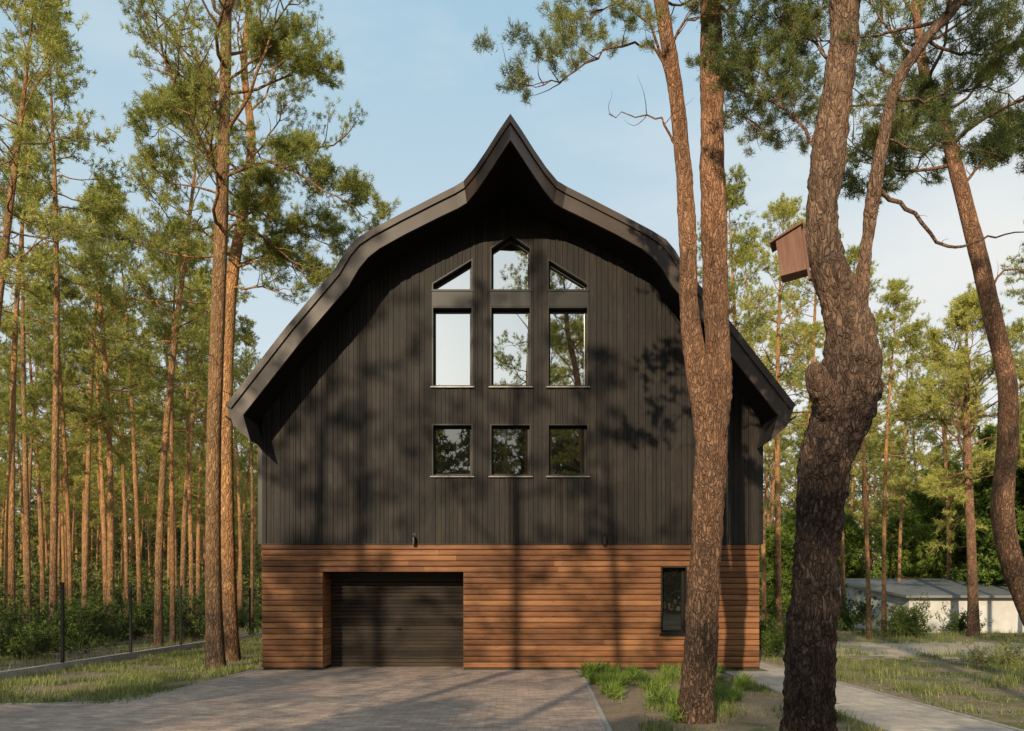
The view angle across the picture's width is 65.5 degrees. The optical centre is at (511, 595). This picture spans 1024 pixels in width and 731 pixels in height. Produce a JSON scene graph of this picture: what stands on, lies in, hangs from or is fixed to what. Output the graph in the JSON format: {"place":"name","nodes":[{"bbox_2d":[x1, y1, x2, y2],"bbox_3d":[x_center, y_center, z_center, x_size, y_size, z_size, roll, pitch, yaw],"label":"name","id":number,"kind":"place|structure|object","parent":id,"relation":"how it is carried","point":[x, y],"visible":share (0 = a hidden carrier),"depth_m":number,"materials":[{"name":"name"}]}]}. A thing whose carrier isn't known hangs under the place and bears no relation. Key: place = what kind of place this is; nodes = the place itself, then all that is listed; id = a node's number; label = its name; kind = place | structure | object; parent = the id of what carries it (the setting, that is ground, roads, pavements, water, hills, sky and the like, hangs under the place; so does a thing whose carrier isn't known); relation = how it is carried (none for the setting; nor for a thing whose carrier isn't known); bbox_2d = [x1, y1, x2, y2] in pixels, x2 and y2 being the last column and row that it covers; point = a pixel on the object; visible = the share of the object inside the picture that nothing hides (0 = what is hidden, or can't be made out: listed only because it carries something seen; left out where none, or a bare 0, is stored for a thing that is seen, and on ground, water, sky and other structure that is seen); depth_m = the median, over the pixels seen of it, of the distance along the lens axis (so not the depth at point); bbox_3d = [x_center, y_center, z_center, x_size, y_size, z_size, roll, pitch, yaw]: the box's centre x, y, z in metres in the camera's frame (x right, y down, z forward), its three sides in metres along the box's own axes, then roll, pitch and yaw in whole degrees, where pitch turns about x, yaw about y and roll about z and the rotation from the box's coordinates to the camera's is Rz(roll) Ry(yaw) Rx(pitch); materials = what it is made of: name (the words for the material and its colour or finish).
{"place":"outdoors","nodes":[
{"label":"outdoors","id":0,"kind":"place"},
{"bbox_2d":[0,667,606,730],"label":"driveway","id":1,"kind":"structure","parent":0,"point":[394,699],"depth_m":11.48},
{"bbox_2d":[225,114,795,669],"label":"house","id":2,"kind":"structure","parent":0,"point":[461,414],"depth_m":16.98,"materials":[{"name":"black wood"}]},
{"bbox_2d":[331,573,463,666],"bbox_3d":[-2.535,0.550,17.750,3.002,2.100,0.100,0,0,0],"label":"garage door","id":3,"kind":"structure","parent":2,"relation":"in","point":[378,619],"depth_m":17.74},
{"bbox_2d":[430,306,473,387],"bbox_3d":[-1.273,-5.294,17.062,0.935,1.737,0.275,0,0,0],"label":"window","id":4,"kind":"structure","parent":2,"relation":"in","point":[452,326],"depth_m":17.17,"materials":[{"name":"clear glass"}]},
{"bbox_2d":[430,424,473,477],"bbox_3d":[-1.273,-3.087,17.062,0.935,1.140,0.275,0,0,0],"label":"window","id":5,"kind":"structure","parent":2,"relation":"in","point":[452,444],"depth_m":17.17,"materials":[{"name":"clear glass"}]},
{"bbox_2d":[431,258,472,291],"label":"window","id":6,"kind":"structure","parent":2,"relation":"in","point":[460,279],"depth_m":17.13,"materials":[{"name":"clear glass"}]},
{"bbox_2d":[489,306,532,387],"bbox_3d":[-0.030,-5.294,17.062,0.935,1.737,0.275,0,0,0],"label":"window","id":7,"kind":"structure","parent":2,"relation":"in","point":[510,326],"depth_m":17.17,"materials":[{"name":"clear glass"}]},
{"bbox_2d":[489,424,532,477],"bbox_3d":[-0.030,-3.087,17.062,0.935,1.140,0.275,0,0,0],"label":"window","id":8,"kind":"structure","parent":2,"relation":"in","point":[510,444],"depth_m":17.17,"materials":[{"name":"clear glass"}]},
{"bbox_2d":[490,234,531,291],"bbox_3d":[-0.030,-7.098,17.075,0.895,1.232,0.250,0,0,0],"label":"window","id":9,"kind":"structure","parent":2,"relation":"in","point":[510,258],"depth_m":17.17,"materials":[{"name":"clear glass"}]},
{"bbox_2d":[546,306,589,387],"bbox_3d":[1.193,-5.294,17.062,0.935,1.737,0.275,0,0,0],"label":"window","id":10,"kind":"structure","parent":2,"relation":"in","point":[567,326],"depth_m":17.17,"materials":[{"name":"clear glass"}]},
{"bbox_2d":[546,424,589,477],"bbox_3d":[1.193,-3.087,17.062,0.935,1.140,0.275,0,0,0],"label":"window","id":11,"kind":"structure","parent":2,"relation":"in","point":[567,444],"depth_m":17.17,"materials":[{"name":"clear glass"}]},
{"bbox_2d":[547,258,588,291],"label":"window","id":12,"kind":"structure","parent":2,"relation":"in","point":[559,279],"depth_m":17.13,"materials":[{"name":"clear glass"}]},
{"bbox_2d":[659,566,686,635],"bbox_3d":[3.450,0.118,17.055,0.617,1.474,0.290,0,0,0],"label":"window","id":13,"kind":"structure","parent":2,"relation":"in","point":[673,583],"depth_m":17.17,"materials":[{"name":"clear glass"}]},
{"bbox_2d":[0,0,1023,564],"label":"sky","id":14,"kind":"structure","parent":0,"point":[432,102],"materials":[{"name":"blue"}]},
{"bbox_2d":[1,612,1023,730],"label":"ground","id":15,"kind":"structure","parent":0,"point":[1006,717],"depth_m":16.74,"materials":[{"name":"green plant"}]},
{"bbox_2d":[0,357,22,570],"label":"pine tree","id":16,"kind":"object","parent":15,"relation":"on","point":[3,446],"visible":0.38,"depth_m":40.59,"materials":[{"name":"green plant"}]},
{"bbox_2d":[0,344,38,578],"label":"pine tree","id":17,"kind":"object","parent":15,"relation":"on","point":[18,451],"visible":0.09,"depth_m":50.34,"materials":[{"name":"green plant"}]},
{"bbox_2d":[0,308,42,619],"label":"pine tree","id":18,"kind":"object","parent":15,"relation":"on","point":[18,437],"visible":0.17,"depth_m":46.43,"materials":[{"name":"green plant"}]},
{"bbox_2d":[0,277,72,622],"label":"pine tree","id":19,"kind":"object","parent":15,"relation":"on","point":[41,424],"visible":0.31,"depth_m":35.50,"materials":[{"name":"green plant"}]},
{"bbox_2d":[0,146,79,629],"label":"pine tree","id":20,"kind":"object","parent":15,"relation":"on","point":[22,331],"visible":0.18,"depth_m":29.72,"materials":[{"name":"green plant"}]},
{"bbox_2d":[1,615,84,659],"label":"shrub","id":21,"kind":"object","parent":15,"relation":"on","point":[33,639],"visible":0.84,"depth_m":19.88,"materials":[{"name":"leaves"},{"name":"twigs"}]},
{"bbox_2d":[0,73,87,623],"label":"pine tree","id":22,"kind":"object","parent":15,"relation":"on","point":[41,194],"visible":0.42,"depth_m":24.35,"materials":[{"name":"green plant"}]},
{"bbox_2d":[15,417,75,576],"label":"pine tree","id":23,"kind":"object","parent":15,"relation":"on","point":[45,521],"visible":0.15,"depth_m":60.20,"materials":[{"name":"green plant"}]},
{"bbox_2d":[0,276,92,620],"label":"pine tree","id":24,"kind":"object","parent":15,"relation":"on","point":[41,535],"visible":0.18,"depth_m":39.95,"materials":[{"name":"green plant"}]},
{"bbox_2d":[19,350,94,602],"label":"pine tree","id":25,"kind":"object","parent":15,"relation":"on","point":[65,540],"visible":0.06,"depth_m":46.76,"materials":[{"name":"green plant"}]},
{"bbox_2d":[0,0,120,550],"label":"pine tree","id":26,"kind":"object","parent":15,"relation":"on","point":[20,134],"visible":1,"depth_m":19.00,"materials":[{"name":"green plant"}]},
{"bbox_2d":[0,263,129,641],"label":"pine tree","id":27,"kind":"object","parent":15,"relation":"on","point":[32,431],"visible":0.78,"depth_m":26.86,"materials":[{"name":"green plant"}]},
{"bbox_2d":[1,583,128,653],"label":"shrub","id":28,"kind":"object","parent":15,"relation":"on","point":[20,614],"visible":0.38,"depth_m":21.72,"materials":[{"name":"leaves"},{"name":"twigs"}]},
{"bbox_2d":[28,378,103,603],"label":"pine tree","id":29,"kind":"object","parent":15,"relation":"on","point":[77,453],"visible":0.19,"depth_m":42.80,"materials":[{"name":"green plant"}]},
{"bbox_2d":[0,0,135,650],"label":"pine tree","id":30,"kind":"object","parent":15,"relation":"on","point":[104,208],"visible":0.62,"depth_m":22.75,"materials":[{"name":"green plant"}]},
{"bbox_2d":[43,590,123,645],"bbox_3d":[-13.817,0.742,25.250,2.987,1.917,2.725,0,0,43],"label":"shrub","id":31,"kind":"object","parent":15,"relation":"on","point":[89,619],"visible":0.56,"depth_m":24.68,"materials":[{"name":"green plant"}]},
{"bbox_2d":[29,333,140,603],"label":"pine tree","id":32,"kind":"object","parent":15,"relation":"on","point":[82,488],"visible":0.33,"depth_m":41.03,"materials":[{"name":"green plant"}]},
{"bbox_2d":[34,170,156,606],"bbox_3d":[-17.455,-7.896,32.943,3.883,19.096,4.438,0,0,11],"label":"pine tree","id":33,"kind":"object","parent":15,"relation":"on","point":[84,354],"visible":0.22,"depth_m":32.87,"materials":[{"name":"green plant"}]},
{"bbox_2d":[64,590,128,645],"bbox_3d":[-13.826,0.745,25.637,2.716,1.911,2.977,0,0,-41],"label":"shrub","id":34,"kind":"object","parent":15,"relation":"on","point":[112,624],"visible":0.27,"depth_m":25.16,"materials":[{"name":"green plant"}]},
{"bbox_2d":[49,324,143,564],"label":"pine tree","id":35,"kind":"object","parent":15,"relation":"on","point":[98,479],"visible":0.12,"depth_m":48.82,"materials":[{"name":"green plant"}]},
{"bbox_2d":[51,287,152,610],"bbox_3d":[-17.880,-6.147,35.431,4.472,15.582,4.053,0,0,37],"label":"pine tree","id":36,"kind":"object","parent":15,"relation":"on","point":[122,395],"visible":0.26,"depth_m":34.90,"materials":[{"name":"green plant"}]},
{"bbox_2d":[35,182,178,637],"bbox_3d":[-14.680,-6.734,29.318,4.681,16.769,4.904,0,0,-27],"label":"pine tree","id":37,"kind":"object","parent":15,"relation":"on","point":[88,195],"visible":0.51,"depth_m":28.93,"materials":[{"name":"green plant"}]},
{"bbox_2d":[91,433,156,581],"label":"pine tree","id":38,"kind":"object","parent":15,"relation":"on","point":[130,508],"visible":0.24,"depth_m":54.53,"materials":[{"name":"green plant"}]},
{"bbox_2d":[74,300,176,617],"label":"pine tree","id":39,"kind":"object","parent":15,"relation":"on","point":[124,475],"visible":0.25,"depth_m":37.90,"materials":[{"name":"green plant"}]},
{"bbox_2d":[0,633,261,679],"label":"fence kerb","id":40,"kind":"structure","parent":15,"relation":"on","point":[67,664],"depth_m":18.56,"materials":[{"name":"concrete"}]},
{"bbox_2d":[0,582,260,670],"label":"fence","id":41,"kind":"object","parent":40,"relation":"on","point":[61,623],"visible":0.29,"depth_m":20.07,"materials":[{"name":"black metal"}]},
{"bbox_2d":[86,203,176,609],"bbox_3d":[-16.089,-7.421,33.843,3.689,18.141,4.216,0,0,-38],"label":"pine tree","id":42,"kind":"object","parent":15,"relation":"on","point":[122,242],"visible":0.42,"depth_m":33.68,"materials":[{"name":"green plant"}]},
{"bbox_2d":[0,625,262,703],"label":"grass","id":43,"kind":"structure","parent":15,"relation":"on","point":[106,692],"depth_m":15.48,"materials":[{"name":"green plant"}]},
{"bbox_2d":[117,352,175,594],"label":"pine tree","id":44,"kind":"object","parent":15,"relation":"on","point":[149,544],"visible":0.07,"depth_m":53.27,"materials":[{"name":"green plant"}]},
{"bbox_2d":[98,580,195,639],"bbox_3d":[-13.464,0.557,29.378,3.312,2.330,3.630,0,0,2],"label":"shrub","id":45,"kind":"object","parent":15,"relation":"on","point":[135,620],"visible":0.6,"depth_m":28.36,"materials":[{"name":"green plant"}]},
{"bbox_2d":[120,213,212,642],"bbox_3d":[-11.433,-5.522,26.806,3.328,14.322,2.912,0,0,-23],"label":"pine tree","id":46,"kind":"object","parent":15,"relation":"on","point":[156,329],"visible":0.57,"depth_m":26.60,"materials":[{"name":"green plant"}]},
{"bbox_2d":[76,64,262,646],"bbox_3d":[-10.634,-7.350,24.542,5.166,18.001,4.683,0,0,0],"label":"pine tree","id":47,"kind":"object","parent":15,"relation":"on","point":[144,182],"visible":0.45,"depth_m":24.89,"materials":[{"name":"green plant"}]},
{"bbox_2d":[130,233,209,595],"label":"pine tree","id":48,"kind":"object","parent":15,"relation":"on","point":[157,272],"visible":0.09,"depth_m":39.87,"materials":[{"name":"green plant"}]},
{"bbox_2d":[139,403,202,579],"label":"pine tree","id":49,"kind":"object","parent":15,"relation":"on","point":[156,479],"visible":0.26,"depth_m":51.31,"materials":[{"name":"green plant"}]},
{"bbox_2d":[139,394,205,594],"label":"pine tree","id":50,"kind":"object","parent":15,"relation":"on","point":[149,511],"visible":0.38,"depth_m":45.60,"materials":[{"name":"green plant"}]},
{"bbox_2d":[135,233,211,622],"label":"pine tree","id":51,"kind":"object","parent":15,"relation":"on","point":[188,411],"visible":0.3,"depth_m":30.99,"materials":[{"name":"green plant"}]},
{"bbox_2d":[132,224,251,597],"bbox_3d":[-13.834,-7.585,35.071,5.301,18.473,4.806,0,0,-45],"label":"pine tree","id":52,"kind":"object","parent":15,"relation":"on","point":[183,536],"visible":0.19,"depth_m":35.10,"materials":[{"name":"green plant"}]},
{"bbox_2d":[158,333,240,610],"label":"pine tree","id":53,"kind":"object","parent":15,"relation":"on","point":[201,464],"visible":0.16,"depth_m":43.37,"materials":[{"name":"green plant"}]},
{"bbox_2d":[169,322,249,558],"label":"pine tree","id":54,"kind":"object","parent":15,"relation":"on","point":[201,434],"visible":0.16,"depth_m":37.36,"materials":[{"name":"green plant"}]},
{"bbox_2d":[163,576,261,640],"bbox_3d":[-10.612,0.517,28.209,3.772,2.421,3.441,0,0,-24],"label":"shrub","id":55,"kind":"object","parent":15,"relation":"on","point":[198,626],"visible":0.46,"depth_m":27.64,"materials":[{"name":"green plant"}]},
{"bbox_2d":[189,301,260,626],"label":"pine tree","id":56,"kind":"object","parent":15,"relation":"on","point":[240,530],"visible":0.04,"depth_m":39.85,"materials":[{"name":"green plant"}]},
{"bbox_2d":[122,0,368,661],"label":"pine tree","id":57,"kind":"object","parent":15,"relation":"on","point":[296,220],"visible":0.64,"depth_m":19.34,"materials":[{"name":"green plant"}]},
{"bbox_2d":[233,427,257,613],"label":"pine tree","id":58,"kind":"object","parent":15,"relation":"on","point":[247,487],"visible":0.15,"depth_m":44.51,"materials":[{"name":"green plant"}]},
{"bbox_2d":[234,452,257,582],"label":"pine tree","id":59,"kind":"object","parent":15,"relation":"on","point":[255,532],"visible":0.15,"depth_m":56.77,"materials":[{"name":"green plant"}]},
{"bbox_2d":[233,315,261,631],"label":"pine tree","id":60,"kind":"object","parent":15,"relation":"on","point":[245,335],"visible":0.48,"depth_m":29.47,"materials":[{"name":"green plant"}]},
{"bbox_2d":[118,0,401,668],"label":"pine tree","id":61,"kind":"object","parent":15,"relation":"on","point":[264,41],"visible":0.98,"depth_m":17.22,"materials":[{"name":"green plant"}]},
{"bbox_2d":[0,430,961,619],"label":"distant wood","id":62,"kind":"object","parent":15,"relation":"on","point":[94,582],"visible":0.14,"depth_m":65.40,"materials":[{"name":"green plant"}]},
{"bbox_2d":[581,671,880,730],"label":"planting bed","id":63,"kind":"object","parent":15,"relation":"on","point":[616,716],"visible":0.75,"depth_m":10.75,"materials":[{"name":"soil"}]},
{"bbox_2d":[472,0,824,723],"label":"pine tree","id":64,"kind":"object","parent":63,"relation":"on","point":[708,374],"visible":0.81,"depth_m":9.93,"materials":[{"name":"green plant"}]},
{"bbox_2d":[632,678,673,706],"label":"weed","id":65,"kind":"object","parent":63,"relation":"on","point":[655,695],"visible":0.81,"depth_m":11.33,"materials":[{"name":"green plant"}]},
{"bbox_2d":[683,0,1023,730],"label":"pine tree","id":66,"kind":"object","parent":63,"relation":"on","point":[845,384],"visible":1,"depth_m":8.22,"materials":[{"name":"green plant"}]},
{"bbox_2d":[769,219,810,282],"bbox_3d":[2.813,-3.446,8.061,0.336,0.600,0.280,-8,-1,24],"label":"birdhouse","id":67,"kind":"object","parent":66,"relation":"attached to","point":[789,245],"visible":1,"depth_m":7.96,"materials":[{"name":"brown wood"}]},
{"bbox_2d":[696,164,773,365],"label":"pine tree","id":68,"kind":"object","parent":15,"relation":"on","point":[732,198],"visible":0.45,"depth_m":29.28,"materials":[{"name":"green plant"}]},
{"bbox_2d":[728,226,792,623],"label":"pine tree","id":69,"kind":"object","parent":15,"relation":"on","point":[763,563],"visible":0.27,"depth_m":35.93,"materials":[{"name":"green plant"}]},
{"bbox_2d":[758,619,785,657],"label":"shrub","id":70,"kind":"object","parent":15,"relation":"on","point":[769,646],"visible":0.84,"depth_m":20.89,"materials":[{"name":"green plant"}]},
{"bbox_2d":[758,603,785,648],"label":"shrub","id":71,"kind":"object","parent":15,"relation":"on","point":[766,621],"visible":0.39,"depth_m":23.89,"materials":[{"name":"green plant"}]},
{"bbox_2d":[758,523,795,620],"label":"broadleaf tree","id":72,"kind":"object","parent":15,"relation":"on","point":[787,549],"visible":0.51,"depth_m":39.29,"materials":[{"name":"green plant"}]},
{"bbox_2d":[729,191,825,646],"bbox_3d":[8.846,-5.739,25.254,3.840,14.761,4.236,0,0,17],"label":"pine tree","id":73,"kind":"object","parent":15,"relation":"on","point":[782,210],"visible":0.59,"depth_m":25.23,"materials":[{"name":"green plant"}]},
{"bbox_2d":[763,427,797,529],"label":"pine tree","id":74,"kind":"object","parent":15,"relation":"on","point":[786,467],"visible":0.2,"depth_m":63.99,"materials":[{"name":"green plant"}]},
{"bbox_2d":[758,327,803,612],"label":"pine tree","id":75,"kind":"object","parent":15,"relation":"on","point":[768,448],"visible":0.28,"depth_m":50.02,"materials":[{"name":"green plant"}]},
{"bbox_2d":[751,208,874,442],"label":"pine tree","id":76,"kind":"object","parent":15,"relation":"on","point":[803,426],"visible":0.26,"depth_m":32.43,"materials":[{"name":"green plant"}]},
{"bbox_2d":[780,319,868,466],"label":"pine tree","id":77,"kind":"object","parent":15,"relation":"on","point":[803,358],"visible":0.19,"depth_m":46.85,"materials":[{"name":"green plant"}]},
{"bbox_2d":[794,326,889,628],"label":"pine tree","id":78,"kind":"object","parent":15,"relation":"on","point":[842,556],"visible":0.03,"depth_m":37.98,"materials":[{"name":"green plant"}]},
{"bbox_2d":[838,511,877,578],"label":"broadleaf tree","id":79,"kind":"object","parent":15,"relation":"on","point":[854,532],"visible":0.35,"depth_m":49.14,"materials":[{"name":"green plant"}]},
{"bbox_2d":[837,584,881,630],"bbox_3d":[15.248,0.578,36.425,3.246,2.284,3.558,0,0,-1],"label":"shrub","id":80,"kind":"object","parent":15,"relation":"on","point":[846,621],"visible":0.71,"depth_m":35.40,"materials":[{"name":"green plant"}]},
{"bbox_2d":[727,662,1015,730],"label":"footpath","id":81,"kind":"structure","parent":15,"relation":"on","point":[892,714],"depth_m":10.89,"materials":[{"name":"concrete"}]},
{"bbox_2d":[844,424,901,567],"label":"pine tree","id":82,"kind":"object","parent":15,"relation":"on","point":[872,515],"visible":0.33,"depth_m":51.04,"materials":[{"name":"green plant"}]},
{"bbox_2d":[845,417,906,561],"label":"pine tree","id":83,"kind":"object","parent":15,"relation":"on","point":[869,482],"visible":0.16,"depth_m":52.66,"materials":[{"name":"green plant"}]},
{"bbox_2d":[845,244,910,638],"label":"pine tree","id":84,"kind":"object","parent":15,"relation":"on","point":[852,256],"visible":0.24,"depth_m":28.87,"materials":[{"name":"green plant"}]},
{"bbox_2d":[759,660,1023,730],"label":"path kerb","id":85,"kind":"structure","parent":15,"relation":"on","point":[965,715],"depth_m":11.26,"materials":[{"name":"concrete"}]},
{"bbox_2d":[852,597,931,637],"bbox_3d":[14.576,0.857,30.348,2.588,1.661,2.361,0,0,39],"label":"shrub","id":86,"kind":"object","parent":15,"relation":"on","point":[904,628],"visible":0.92,"depth_m":30.01,"materials":[{"name":"green plant"}]},
{"bbox_2d":[861,420,923,526],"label":"pine tree","id":87,"kind":"object","parent":15,"relation":"on","point":[890,474],"visible":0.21,"depth_m":64.64,"materials":[{"name":"green plant"}]},
{"bbox_2d":[856,278,940,636],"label":"pine tree","id":88,"kind":"object","parent":15,"relation":"on","point":[893,285],"visible":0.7,"depth_m":30.94,"materials":[{"name":"green plant"}]},
{"bbox_2d":[775,0,1023,625],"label":"pine tree","id":89,"kind":"object","parent":15,"relation":"on","point":[1005,534],"visible":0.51,"depth_m":13.91,"materials":[{"name":"green plant"}]},
{"bbox_2d":[865,592,936,636],"bbox_3d":[15.208,0.764,30.942,2.911,1.869,2.656,0,0,-42],"label":"shrub","id":90,"kind":"object","parent":15,"relation":"on","point":[878,622],"visible":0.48,"depth_m":31.14,"materials":[{"name":"green plant"}]},
{"bbox_2d":[863,510,940,578],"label":"broadleaf tree","id":91,"kind":"object","parent":15,"relation":"on","point":[914,557],"visible":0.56,"depth_m":43.30,"materials":[{"name":"green plant"}]},
{"bbox_2d":[861,320,955,581],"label":"pine tree","id":92,"kind":"object","parent":15,"relation":"on","point":[904,429],"visible":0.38,"depth_m":39.52,"materials":[{"name":"green plant"}]},
{"bbox_2d":[876,389,957,522],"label":"pine tree","id":93,"kind":"object","parent":15,"relation":"on","point":[914,441],"visible":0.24,"depth_m":49.93,"materials":[{"name":"green plant"}]},
{"bbox_2d":[838,578,1023,632],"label":"outbuilding","id":94,"kind":"structure","parent":15,"relation":"on","point":[997,605],"depth_m":34.03,"materials":[{"name":"white paint"}]},
{"bbox_2d":[891,460,993,578],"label":"broadleaf tree","id":95,"kind":"object","parent":15,"relation":"on","point":[928,508],"visible":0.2,"depth_m":45.20,"materials":[{"name":"green plant"}]},
{"bbox_2d":[902,329,997,578],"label":"pine tree","id":96,"kind":"object","parent":15,"relation":"on","point":[938,355],"visible":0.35,"depth_m":42.03,"materials":[{"name":"green plant"}]},
{"bbox_2d":[879,281,1023,636],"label":"pine tree","id":97,"kind":"object","parent":15,"relation":"on","point":[965,305],"visible":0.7,"depth_m":30.91,"materials":[{"name":"green plant"}]},
{"bbox_2d":[917,345,994,478],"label":"pine tree","id":98,"kind":"object","parent":15,"relation":"on","point":[954,427],"visible":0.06,"depth_m":47.63,"materials":[{"name":"green plant"}]},
{"bbox_2d":[936,602,993,633],"bbox_3d":[18.786,0.950,32.918,2.264,1.454,2.066,0,0,-19],"label":"shrub","id":99,"kind":"object","parent":15,"relation":"on","point":[960,624],"visible":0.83,"depth_m":32.69,"materials":[{"name":"green plant"}]},
{"bbox_2d":[947,417,1023,585],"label":"broadleaf tree","id":100,"kind":"object","parent":15,"relation":"on","point":[982,494],"visible":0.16,"depth_m":39.32,"materials":[{"name":"green plant"}]},
{"bbox_2d":[966,629,1023,667],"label":"shrub","id":101,"kind":"object","parent":15,"relation":"on","point":[1005,655],"visible":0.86,"depth_m":17.44,"materials":[{"name":"green plant"}]},
{"bbox_2d":[976,428,1023,585],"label":"broadleaf tree","id":102,"kind":"object","parent":15,"relation":"on","point":[1019,523],"visible":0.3,"depth_m":37.34,"materials":[{"name":"green plant"}]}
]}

